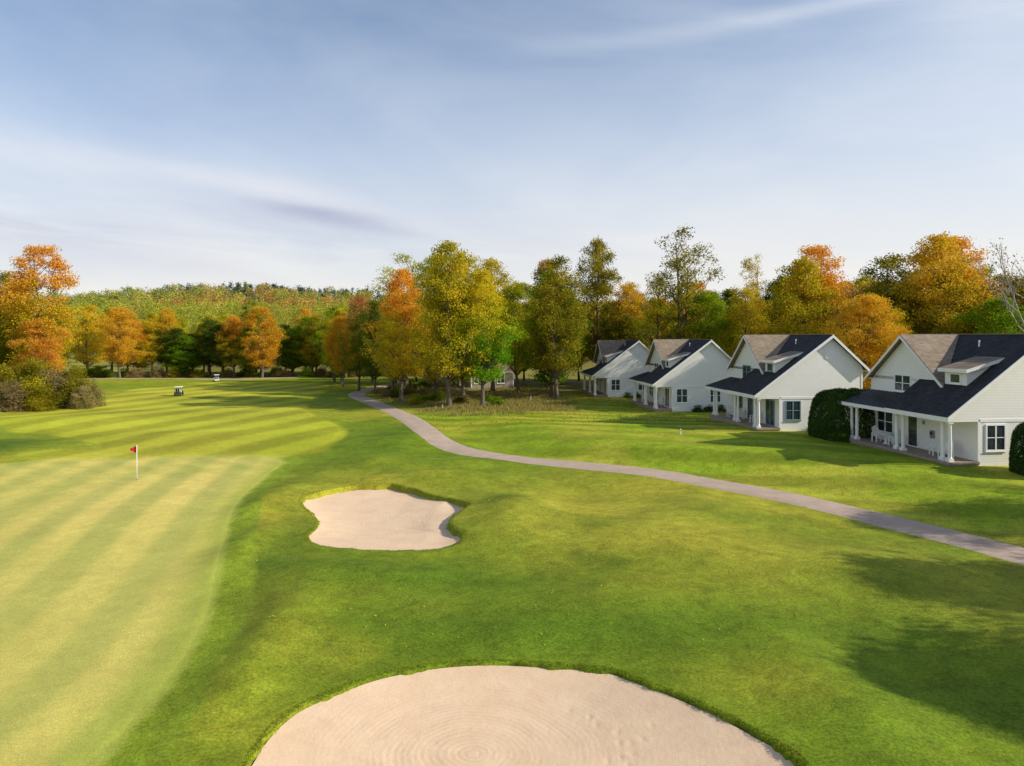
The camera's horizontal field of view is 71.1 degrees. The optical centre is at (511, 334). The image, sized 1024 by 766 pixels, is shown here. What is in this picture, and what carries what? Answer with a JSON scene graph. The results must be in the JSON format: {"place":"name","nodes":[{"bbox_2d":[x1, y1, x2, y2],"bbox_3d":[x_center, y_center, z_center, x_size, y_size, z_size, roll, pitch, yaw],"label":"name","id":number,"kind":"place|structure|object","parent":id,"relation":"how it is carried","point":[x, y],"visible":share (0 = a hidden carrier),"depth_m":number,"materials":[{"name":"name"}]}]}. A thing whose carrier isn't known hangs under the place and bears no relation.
{"place":"outdoors","nodes":[
{"label":"outdoors","id":0,"kind":"place"},
{"bbox_2d":[83,376,324,379],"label":"path","id":1,"kind":"structure","parent":0,"point":[199,378],"depth_m":146.82,"materials":[{"name":"concrete"}]},
{"bbox_2d":[0,319,1023,765],"bbox_3d":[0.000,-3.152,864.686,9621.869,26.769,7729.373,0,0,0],"label":"ground","id":2,"kind":"structure","parent":0,"point":[916,659],"depth_m":25.25,"materials":[{"name":"green plant"}]},
{"bbox_2d":[0,362,27,407],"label":"shrub","id":3,"kind":"object","parent":2,"relation":"on","point":[9,372],"visible":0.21,"depth_m":87.48,"materials":[{"name":"green plant"}]},
{"bbox_2d":[0,378,37,412],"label":"shrub","id":4,"kind":"object","parent":2,"relation":"on","point":[12,393],"visible":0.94,"depth_m":84.14,"materials":[{"name":"brown plant"}]},
{"bbox_2d":[0,270,42,367],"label":"tree","id":5,"kind":"object","parent":2,"relation":"on","point":[2,278],"visible":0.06,"depth_m":116.46,"materials":[{"name":"orange plant"}]},
{"bbox_2d":[0,279,56,380],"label":"tree","id":6,"kind":"object","parent":2,"relation":"on","point":[3,354],"visible":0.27,"depth_m":111.17,"materials":[{"name":"orange plant"}]},
{"bbox_2d":[10,377,54,409],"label":"shrub","id":7,"kind":"object","parent":2,"relation":"on","point":[29,386],"visible":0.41,"depth_m":85.67,"materials":[{"name":"green plant"}]},
{"bbox_2d":[14,353,54,382],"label":"shrub","id":8,"kind":"object","parent":2,"relation":"on","point":[45,366],"visible":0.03,"depth_m":90.87,"materials":[{"name":"green plant"}]},
{"bbox_2d":[15,357,58,403],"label":"shrub","id":9,"kind":"object","parent":2,"relation":"on","point":[32,362],"visible":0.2,"depth_m":88.37,"materials":[{"name":"green plant"}]},
{"bbox_2d":[4,318,74,373],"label":"tree","id":10,"kind":"object","parent":2,"relation":"on","point":[45,350],"visible":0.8,"depth_m":105.72,"materials":[{"name":"orange plant"}]},
{"bbox_2d":[0,244,82,368],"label":"tree","id":11,"kind":"object","parent":2,"relation":"on","point":[30,282],"visible":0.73,"depth_m":108.73,"materials":[{"name":"orange plant"}]},
{"bbox_2d":[22,382,68,411],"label":"shrub","id":12,"kind":"object","parent":2,"relation":"on","point":[52,404],"visible":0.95,"depth_m":85.07,"materials":[{"name":"green plant"}]},
{"bbox_2d":[36,367,71,408],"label":"shrub","id":13,"kind":"object","parent":2,"relation":"on","point":[56,379],"visible":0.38,"depth_m":87.83,"materials":[{"name":"brown plant"}]},
{"bbox_2d":[53,317,76,366],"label":"tree","id":14,"kind":"object","parent":2,"relation":"on","point":[64,355],"visible":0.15,"depth_m":165.50,"materials":[{"name":"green plant"}]},
{"bbox_2d":[53,363,93,402],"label":"shrub","id":15,"kind":"object","parent":2,"relation":"on","point":[73,369],"visible":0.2,"depth_m":89.93,"materials":[{"name":"green plant"}]},
{"bbox_2d":[53,372,98,407],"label":"shrub","id":16,"kind":"object","parent":2,"relation":"on","point":[74,385],"visible":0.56,"depth_m":87.82,"materials":[{"name":"green plant"}]},
{"bbox_2d":[67,385,96,409],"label":"shrub","id":17,"kind":"object","parent":2,"relation":"on","point":[87,404],"visible":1,"depth_m":86.90,"materials":[{"name":"brown plant"}]},
{"bbox_2d":[64,304,108,367],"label":"tree","id":18,"kind":"object","parent":2,"relation":"on","point":[83,355],"visible":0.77,"depth_m":153.05,"materials":[{"name":"yellow plant"}]},
{"bbox_2d":[79,378,108,406],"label":"shrub","id":19,"kind":"object","parent":2,"relation":"on","point":[96,390],"visible":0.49,"depth_m":89.46,"materials":[{"name":"green plant"}]},
{"bbox_2d":[86,365,113,377],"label":"shrub","id":20,"kind":"object","parent":2,"relation":"on","point":[104,373],"visible":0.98,"depth_m":150.28,"materials":[{"name":"green plant"}]},
{"bbox_2d":[93,306,147,377],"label":"tree","id":21,"kind":"object","parent":2,"relation":"on","point":[118,339],"visible":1,"depth_m":146.91,"materials":[{"name":"orange plant"}]},
{"bbox_2d":[123,367,149,377],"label":"shrub","id":22,"kind":"object","parent":2,"relation":"on","point":[137,374],"visible":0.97,"depth_m":150.68,"materials":[{"name":"brown plant"}]},
{"bbox_2d":[121,319,153,367],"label":"tree","id":23,"kind":"object","parent":2,"relation":"on","point":[141,338],"visible":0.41,"depth_m":164.14,"materials":[{"name":"orange plant"}]},
{"bbox_2d":[0,457,281,765],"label":"putting green","id":24,"kind":"object","parent":2,"relation":"on","point":[108,567],"visible":1,"depth_m":25.63,"materials":[{"name":"green plant"}]},
{"bbox_2d":[137,312,163,373],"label":"tree","id":25,"kind":"object","parent":2,"relation":"on","point":[153,317],"visible":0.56,"depth_m":165.61,"materials":[{"name":"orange plant"}]},
{"bbox_2d":[149,367,165,377],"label":"shrub","id":26,"kind":"object","parent":2,"relation":"on","point":[158,373],"visible":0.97,"depth_m":150.85,"materials":[{"name":"brown plant"}]},
{"bbox_2d":[147,308,181,374],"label":"tree","id":27,"kind":"object","parent":2,"relation":"on","point":[164,326],"visible":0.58,"depth_m":157.17,"materials":[{"name":"orange plant"}]},
{"bbox_2d":[0,380,340,453],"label":"fairway","id":28,"kind":"structure","parent":2,"relation":"on","point":[247,416],"depth_m":73.37,"materials":[{"name":"green plant"}]},
{"bbox_2d":[164,366,181,377],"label":"shrub","id":29,"kind":"object","parent":2,"relation":"on","point":[172,374],"visible":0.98,"depth_m":150.95,"materials":[{"name":"green plant"}]},
{"bbox_2d":[152,327,199,368],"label":"tree","id":30,"kind":"object","parent":2,"relation":"on","point":[167,340],"visible":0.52,"depth_m":154.61,"materials":[{"name":"green plant"}]},
{"bbox_2d":[161,335,205,374],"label":"tree","id":31,"kind":"object","parent":2,"relation":"on","point":[186,358],"visible":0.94,"depth_m":152.35,"materials":[{"name":"green plant"}]},
{"bbox_2d":[191,319,218,375],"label":"tree","id":32,"kind":"object","parent":2,"relation":"on","point":[202,339],"visible":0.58,"depth_m":155.80,"materials":[{"name":"green plant"}]},
{"bbox_2d":[198,324,238,373],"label":"tree","id":33,"kind":"object","parent":2,"relation":"on","point":[208,353],"visible":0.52,"depth_m":151.78,"materials":[{"name":"green plant"}]},
{"bbox_2d":[214,314,249,376],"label":"tree","id":34,"kind":"object","parent":2,"relation":"on","point":[233,325],"visible":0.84,"depth_m":150.77,"materials":[{"name":"orange plant"}]},
{"bbox_2d":[234,328,266,376],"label":"tree","id":35,"kind":"object","parent":2,"relation":"on","point":[244,362],"visible":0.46,"depth_m":151.32,"materials":[{"name":"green plant"}]},
{"bbox_2d":[239,306,289,377],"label":"tree","id":36,"kind":"object","parent":2,"relation":"on","point":[266,325],"visible":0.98,"depth_m":149.28,"materials":[{"name":"orange plant"}]},
{"bbox_2d":[273,324,292,370],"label":"tree","id":37,"kind":"object","parent":2,"relation":"on","point":[287,327],"visible":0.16,"depth_m":163.52,"materials":[{"name":"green plant"}]},
{"bbox_2d":[273,368,295,376],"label":"shrub","id":38,"kind":"object","parent":2,"relation":"on","point":[284,373],"visible":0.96,"depth_m":151.66,"materials":[{"name":"brown plant"}]},
{"bbox_2d":[272,329,308,374],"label":"tree","id":39,"kind":"object","parent":2,"relation":"on","point":[286,344],"visible":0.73,"depth_m":155.51,"materials":[{"name":"green plant"}]},
{"bbox_2d":[290,307,312,342],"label":"tree","id":40,"kind":"object","parent":2,"relation":"on","point":[303,310],"visible":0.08,"depth_m":163.99,"materials":[{"name":"orange plant"}]},
{"bbox_2d":[285,316,319,375],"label":"tree","id":41,"kind":"object","parent":2,"relation":"on","point":[303,320],"visible":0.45,"depth_m":155.61,"materials":[{"name":"green plant"}]},
{"bbox_2d":[297,365,316,377],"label":"shrub","id":42,"kind":"object","parent":2,"relation":"on","point":[307,373],"visible":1,"depth_m":151.14,"materials":[{"name":"green plant"}]},
{"bbox_2d":[292,331,321,371],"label":"tree","id":43,"kind":"object","parent":2,"relation":"on","point":[306,362],"visible":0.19,"depth_m":154.95,"materials":[{"name":"green plant"}]},
{"bbox_2d":[297,315,328,373],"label":"tree","id":44,"kind":"object","parent":2,"relation":"on","point":[310,349],"visible":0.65,"depth_m":152.44,"materials":[{"name":"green plant"}]},
{"bbox_2d":[310,304,342,381],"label":"tree","id":45,"kind":"object","parent":2,"relation":"on","point":[332,309],"visible":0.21,"depth_m":133.96,"materials":[{"name":"green plant"}]},
{"bbox_2d":[317,308,357,384],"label":"tree","id":46,"kind":"object","parent":2,"relation":"on","point":[338,312],"visible":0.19,"depth_m":127.92,"materials":[{"name":"green plant"}]},
{"bbox_2d":[322,316,362,385],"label":"tree","id":47,"kind":"object","parent":2,"relation":"on","point":[330,337],"visible":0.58,"depth_m":124.35,"materials":[{"name":"orange plant"}]},
{"bbox_2d":[333,295,377,390],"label":"tree","id":48,"kind":"object","parent":2,"relation":"on","point":[352,323],"visible":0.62,"depth_m":114.04,"materials":[{"name":"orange plant"}]},
{"bbox_2d":[353,299,386,392],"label":"tree","id":49,"kind":"object","parent":2,"relation":"on","point":[372,370],"visible":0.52,"depth_m":110.26,"materials":[{"name":"green plant"}]},
{"bbox_2d":[3,280,762,369],"bbox_3d":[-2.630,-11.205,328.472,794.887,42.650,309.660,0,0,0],"label":"forest","id":50,"kind":"object","parent":2,"relation":"on","point":[201,302],"visible":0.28,"depth_m":327.68,"materials":[{"name":"green plant"}]},
{"bbox_2d":[303,489,463,550],"bbox_3d":[-6.752,9.163,36.286,9.186,0.520,13.171,0,0,0],"label":"sand bunker","id":51,"kind":"object","parent":2,"relation":"in","point":[387,519],"visible":0.97,"depth_m":35.93},
{"bbox_2d":[373,306,409,393],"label":"tree","id":52,"kind":"object","parent":2,"relation":"on","point":[383,350],"visible":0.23,"depth_m":104.17,"materials":[{"name":"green plant"}]},
{"bbox_2d":[363,251,427,386],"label":"tree","id":53,"kind":"object","parent":2,"relation":"on","point":[406,258],"visible":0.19,"depth_m":120.12,"materials":[{"name":"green plant"}]},
{"bbox_2d":[360,267,434,399],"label":"tree","id":54,"kind":"object","parent":2,"relation":"on","point":[404,315],"visible":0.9,"depth_m":95.83,"materials":[{"name":"orange plant"}]},
{"bbox_2d":[404,254,444,388],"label":"tree","id":55,"kind":"object","parent":2,"relation":"on","point":[422,268],"visible":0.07,"depth_m":117.11,"materials":[{"name":"green plant"}]},
{"bbox_2d":[408,306,455,393],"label":"tree","id":56,"kind":"object","parent":2,"relation":"on","point":[431,377],"visible":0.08,"depth_m":103.51,"materials":[{"name":"green plant"}]},
{"bbox_2d":[429,389,445,401],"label":"shrub","id":57,"kind":"object","parent":2,"relation":"on","point":[437,397],"visible":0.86,"depth_m":93.81,"materials":[{"name":"green plant"}]},
{"bbox_2d":[407,240,492,406],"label":"tree","id":58,"kind":"object","parent":2,"relation":"on","point":[453,295],"visible":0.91,"depth_m":85.96,"materials":[{"name":"yellow plant"}]},
{"bbox_2d":[422,255,498,396],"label":"tree","id":59,"kind":"object","parent":2,"relation":"on","point":[473,266],"visible":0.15,"depth_m":89.92,"materials":[{"name":"green plant"}]},
{"bbox_2d":[450,340,513,388],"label":"house","id":60,"kind":"structure","parent":2,"relation":"on","point":[507,382],"depth_m":118.77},
{"bbox_2d":[435,268,529,405],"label":"tree","id":61,"kind":"object","parent":2,"relation":"on","point":[487,373],"visible":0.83,"depth_m":86.78,"materials":[{"name":"green plant"}]},
{"bbox_2d":[384,383,582,416],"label":"tall grass","id":62,"kind":"structure","parent":2,"relation":"on","point":[528,391],"depth_m":92.02,"materials":[{"name":"green plant"}]},
{"bbox_2d":[468,257,529,390],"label":"tree","id":63,"kind":"object","parent":2,"relation":"on","point":[489,264],"visible":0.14,"depth_m":111.10,"materials":[{"name":"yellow plant"}]},
{"bbox_2d":[488,280,539,391],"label":"tree","id":64,"kind":"object","parent":2,"relation":"on","point":[519,294],"visible":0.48,"depth_m":106.72,"materials":[{"name":"green plant"}]},
{"bbox_2d":[252,665,793,765],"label":"sand bunker","id":65,"kind":"object","parent":2,"relation":"in","point":[492,715],"visible":1,"depth_m":17.03},
{"bbox_2d":[241,482,809,765],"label":"bunker edge grass","id":66,"kind":"structure","parent":2,"relation":"on","point":[625,673],"depth_m":18.62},
{"bbox_2d":[519,258,568,385],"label":"tree","id":67,"kind":"object","parent":2,"relation":"on","point":[543,265],"visible":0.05,"depth_m":125.72,"materials":[{"name":"green plant"}]},
{"bbox_2d":[377,393,725,431],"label":"leaf litter","id":68,"kind":"object","parent":2,"relation":"on","point":[554,412],"visible":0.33,"depth_m":77.37,"materials":[{"name":"brown plant"}]},
{"bbox_2d":[514,269,592,396],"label":"tree","id":69,"kind":"object","parent":2,"relation":"on","point":[546,378],"visible":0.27,"depth_m":100.16,"materials":[{"name":"green plant"}]},
{"bbox_2d":[521,254,592,399],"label":"tree","id":70,"kind":"object","parent":2,"relation":"on","point":[551,358],"visible":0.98,"depth_m":96.02,"materials":[{"name":"green plant"}]},
{"bbox_2d":[573,235,624,363],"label":"tree","id":71,"kind":"object","parent":2,"relation":"on","point":[597,253],"visible":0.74,"depth_m":123.75,"materials":[{"name":"green plant"}]},
{"bbox_2d":[580,340,649,396],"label":"house","id":72,"kind":"structure","parent":2,"relation":"on","point":[617,366],"depth_m":101.31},
{"bbox_2d":[598,281,661,349],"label":"tree","id":73,"kind":"object","parent":2,"relation":"on","point":[627,288],"visible":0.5,"depth_m":117.61,"materials":[{"name":"yellow plant"}]},
{"bbox_2d":[604,289,661,342],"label":"tree","id":74,"kind":"object","parent":2,"relation":"on","point":[622,321],"visible":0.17,"depth_m":119.53,"materials":[{"name":"orange plant"}]},
{"bbox_2d":[631,276,694,348],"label":"tree","id":75,"kind":"object","parent":2,"relation":"on","point":[657,334],"visible":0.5,"depth_m":107.76,"materials":[{"name":"green plant"}]},
{"bbox_2d":[628,339,731,411],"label":"house","id":76,"kind":"structure","parent":2,"relation":"on","point":[680,375],"depth_m":80.51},
{"bbox_2d":[676,388,687,403],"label":"window","id":77,"kind":"structure","parent":76,"relation":"in","point":[681,393],"depth_m":80.20,"materials":[{"name":"clear glass"}]},
{"bbox_2d":[650,253,718,338],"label":"tree","id":78,"kind":"object","parent":2,"relation":"on","point":[670,323],"visible":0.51,"depth_m":104.13,"materials":[{"name":"green plant"}]},
{"bbox_2d":[645,223,724,338],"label":"tree","id":79,"kind":"object","parent":2,"relation":"on","point":[672,294],"visible":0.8,"depth_m":103.33,"materials":[{"name":"green plant"}]},
{"bbox_2d":[683,289,738,350],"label":"tree","id":80,"kind":"object","parent":2,"relation":"on","point":[710,295],"visible":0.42,"depth_m":102.45,"materials":[{"name":"green plant"}]},
{"bbox_2d":[710,287,752,347],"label":"tree","id":81,"kind":"object","parent":2,"relation":"on","point":[726,294],"visible":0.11,"depth_m":119.06,"materials":[{"name":"green plant"}]},
{"bbox_2d":[706,286,788,357],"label":"tree","id":82,"kind":"object","parent":2,"relation":"on","point":[755,319],"visible":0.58,"depth_m":99.40,"materials":[{"name":"green plant"}]},
{"bbox_2d":[730,253,779,334],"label":"tree","id":83,"kind":"object","parent":2,"relation":"on","point":[747,266],"visible":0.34,"depth_m":109.02,"materials":[{"name":"green plant"}]},
{"bbox_2d":[757,275,800,333],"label":"tree","id":84,"kind":"object","parent":2,"relation":"on","point":[769,295],"visible":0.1,"depth_m":109.65,"materials":[{"name":"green plant"}]},
{"bbox_2d":[705,334,869,430],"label":"house","id":85,"kind":"structure","parent":2,"relation":"on","point":[776,382],"depth_m":59.69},
{"bbox_2d":[747,397,752,419],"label":"door","id":86,"kind":"structure","parent":85,"relation":"in","point":[749,400],"depth_m":65.04,"materials":[{"name":"grey glass"}]},
{"bbox_2d":[765,399,774,426],"bbox_3d":[21.942,6.585,60.904,0.061,2.210,1.680,0,0,-5],"label":"door","id":87,"kind":"structure","parent":85,"relation":"in","point":[769,404],"depth_m":60.83,"materials":[{"name":"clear glass"}]},
{"bbox_2d":[785,401,801,420],"bbox_3d":[23.231,6.270,59.200,1.430,1.680,0.100,0,0,-5],"label":"window","id":88,"kind":"structure","parent":85,"relation":"in","point":[792,408],"depth_m":59.21,"materials":[{"name":"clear glass"}]},
{"bbox_2d":[767,255,841,333],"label":"tree","id":89,"kind":"object","parent":2,"relation":"on","point":[809,308],"visible":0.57,"depth_m":88.69,"materials":[{"name":"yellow plant"}]},
{"bbox_2d":[759,244,860,347],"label":"tree","id":90,"kind":"object","parent":2,"relation":"on","point":[819,253],"visible":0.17,"depth_m":91.47,"materials":[{"name":"orange plant"}]},
{"bbox_2d":[807,387,875,442],"bbox_3d":[26.121,6.130,55.615,5.282,4.125,4.997,0,0,-5],"label":"hedge","id":91,"kind":"object","parent":2,"relation":"on","point":[825,421],"visible":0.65,"depth_m":54.20,"materials":[{"name":"green plant"}]},
{"bbox_2d":[821,275,896,348],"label":"tree","id":92,"kind":"object","parent":2,"relation":"on","point":[849,293],"visible":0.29,"depth_m":88.10,"materials":[{"name":"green plant"}]},
{"bbox_2d":[815,291,913,388],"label":"tree","id":93,"kind":"object","parent":2,"relation":"on","point":[867,353],"visible":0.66,"depth_m":70.24,"materials":[{"name":"orange plant"}]},
{"bbox_2d":[855,306,913,386],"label":"tree","id":94,"kind":"object","parent":2,"relation":"on","point":[899,322],"visible":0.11,"depth_m":73.03,"materials":[{"name":"orange plant"}]},
{"bbox_2d":[837,252,953,353],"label":"tree","id":95,"kind":"object","parent":2,"relation":"on","point":[886,282],"visible":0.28,"depth_m":81.13,"materials":[{"name":"green plant"}]},
{"bbox_2d":[836,334,1023,466],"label":"house","id":96,"kind":"structure","parent":2,"relation":"on","point":[964,393],"depth_m":45.99,"materials":[{"name":"white"}]},
{"bbox_2d":[877,411,893,432],"bbox_3d":[27.118,6.300,52.116,0.101,1.680,1.980,0,0,-7],"label":"window","id":97,"kind":"structure","parent":96,"relation":"in","point":[885,420],"depth_m":52.06,"materials":[{"name":"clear glass"}]},
{"bbox_2d":[894,374,910,391],"bbox_3d":[27.571,3.425,50.645,0.100,1.270,1.880,0,0,-7],"label":"window","id":98,"kind":"structure","parent":96,"relation":"in","point":[902,382],"depth_m":50.77,"materials":[{"name":"white glass"}]},
{"bbox_2d":[907,416,918,447],"bbox_3d":[27.468,6.565,49.122,0.060,2.210,1.080,0,0,-7],"label":"door","id":99,"kind":"structure","parent":96,"relation":"in","point":[912,422],"depth_m":49.08,"materials":[{"name":"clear glass"}]},
{"bbox_2d":[985,424,1006,451],"bbox_3d":[29.315,6.250,43.409,1.430,1.680,0.100,0,0,-7],"label":"window","id":100,"kind":"structure","parent":96,"relation":"in","point":[995,434],"depth_m":43.41,"materials":[{"name":"white glass"}]},
{"bbox_2d":[866,231,1009,334],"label":"tree","id":101,"kind":"object","parent":2,"relation":"on","point":[937,278],"visible":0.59,"depth_m":74.66,"materials":[{"name":"orange plant"}]},
{"bbox_2d":[884,235,1012,333],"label":"tree","id":102,"kind":"object","parent":2,"relation":"on","point":[965,245],"visible":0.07,"depth_m":79.15,"materials":[{"name":"orange plant"}]},
{"bbox_2d":[927,296,1023,333],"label":"tree","id":103,"kind":"object","parent":2,"relation":"on","point":[1007,321],"visible":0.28,"depth_m":69.81,"materials":[{"name":"green plant"}]},
{"bbox_2d":[952,272,1023,333],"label":"tree","id":104,"kind":"object","parent":2,"relation":"on","point":[1020,292],"visible":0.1,"depth_m":75.33,"materials":[{"name":"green plant"}]},
{"bbox_2d":[962,238,1023,332],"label":"tree","id":105,"kind":"object","parent":2,"relation":"on","point":[1012,289],"visible":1,"depth_m":65.72,"materials":[{"name":"grey plant"}]},
{"bbox_2d":[1008,422,1023,475],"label":"hedge","id":106,"kind":"object","parent":2,"relation":"on","point":[1016,463],"visible":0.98,"depth_m":41.47,"materials":[{"name":"green plant"}]},
{"bbox_2d":[0,0,1023,310],"label":"sky","id":107,"kind":"structure","parent":0,"point":[154,143],"materials":[{"name":"blue"}]},
{"bbox_2d":[348,383,1023,564],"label":"path","id":108,"kind":"structure","parent":0,"point":[428,433],"depth_m":41.01,"materials":[{"name":"concrete"}]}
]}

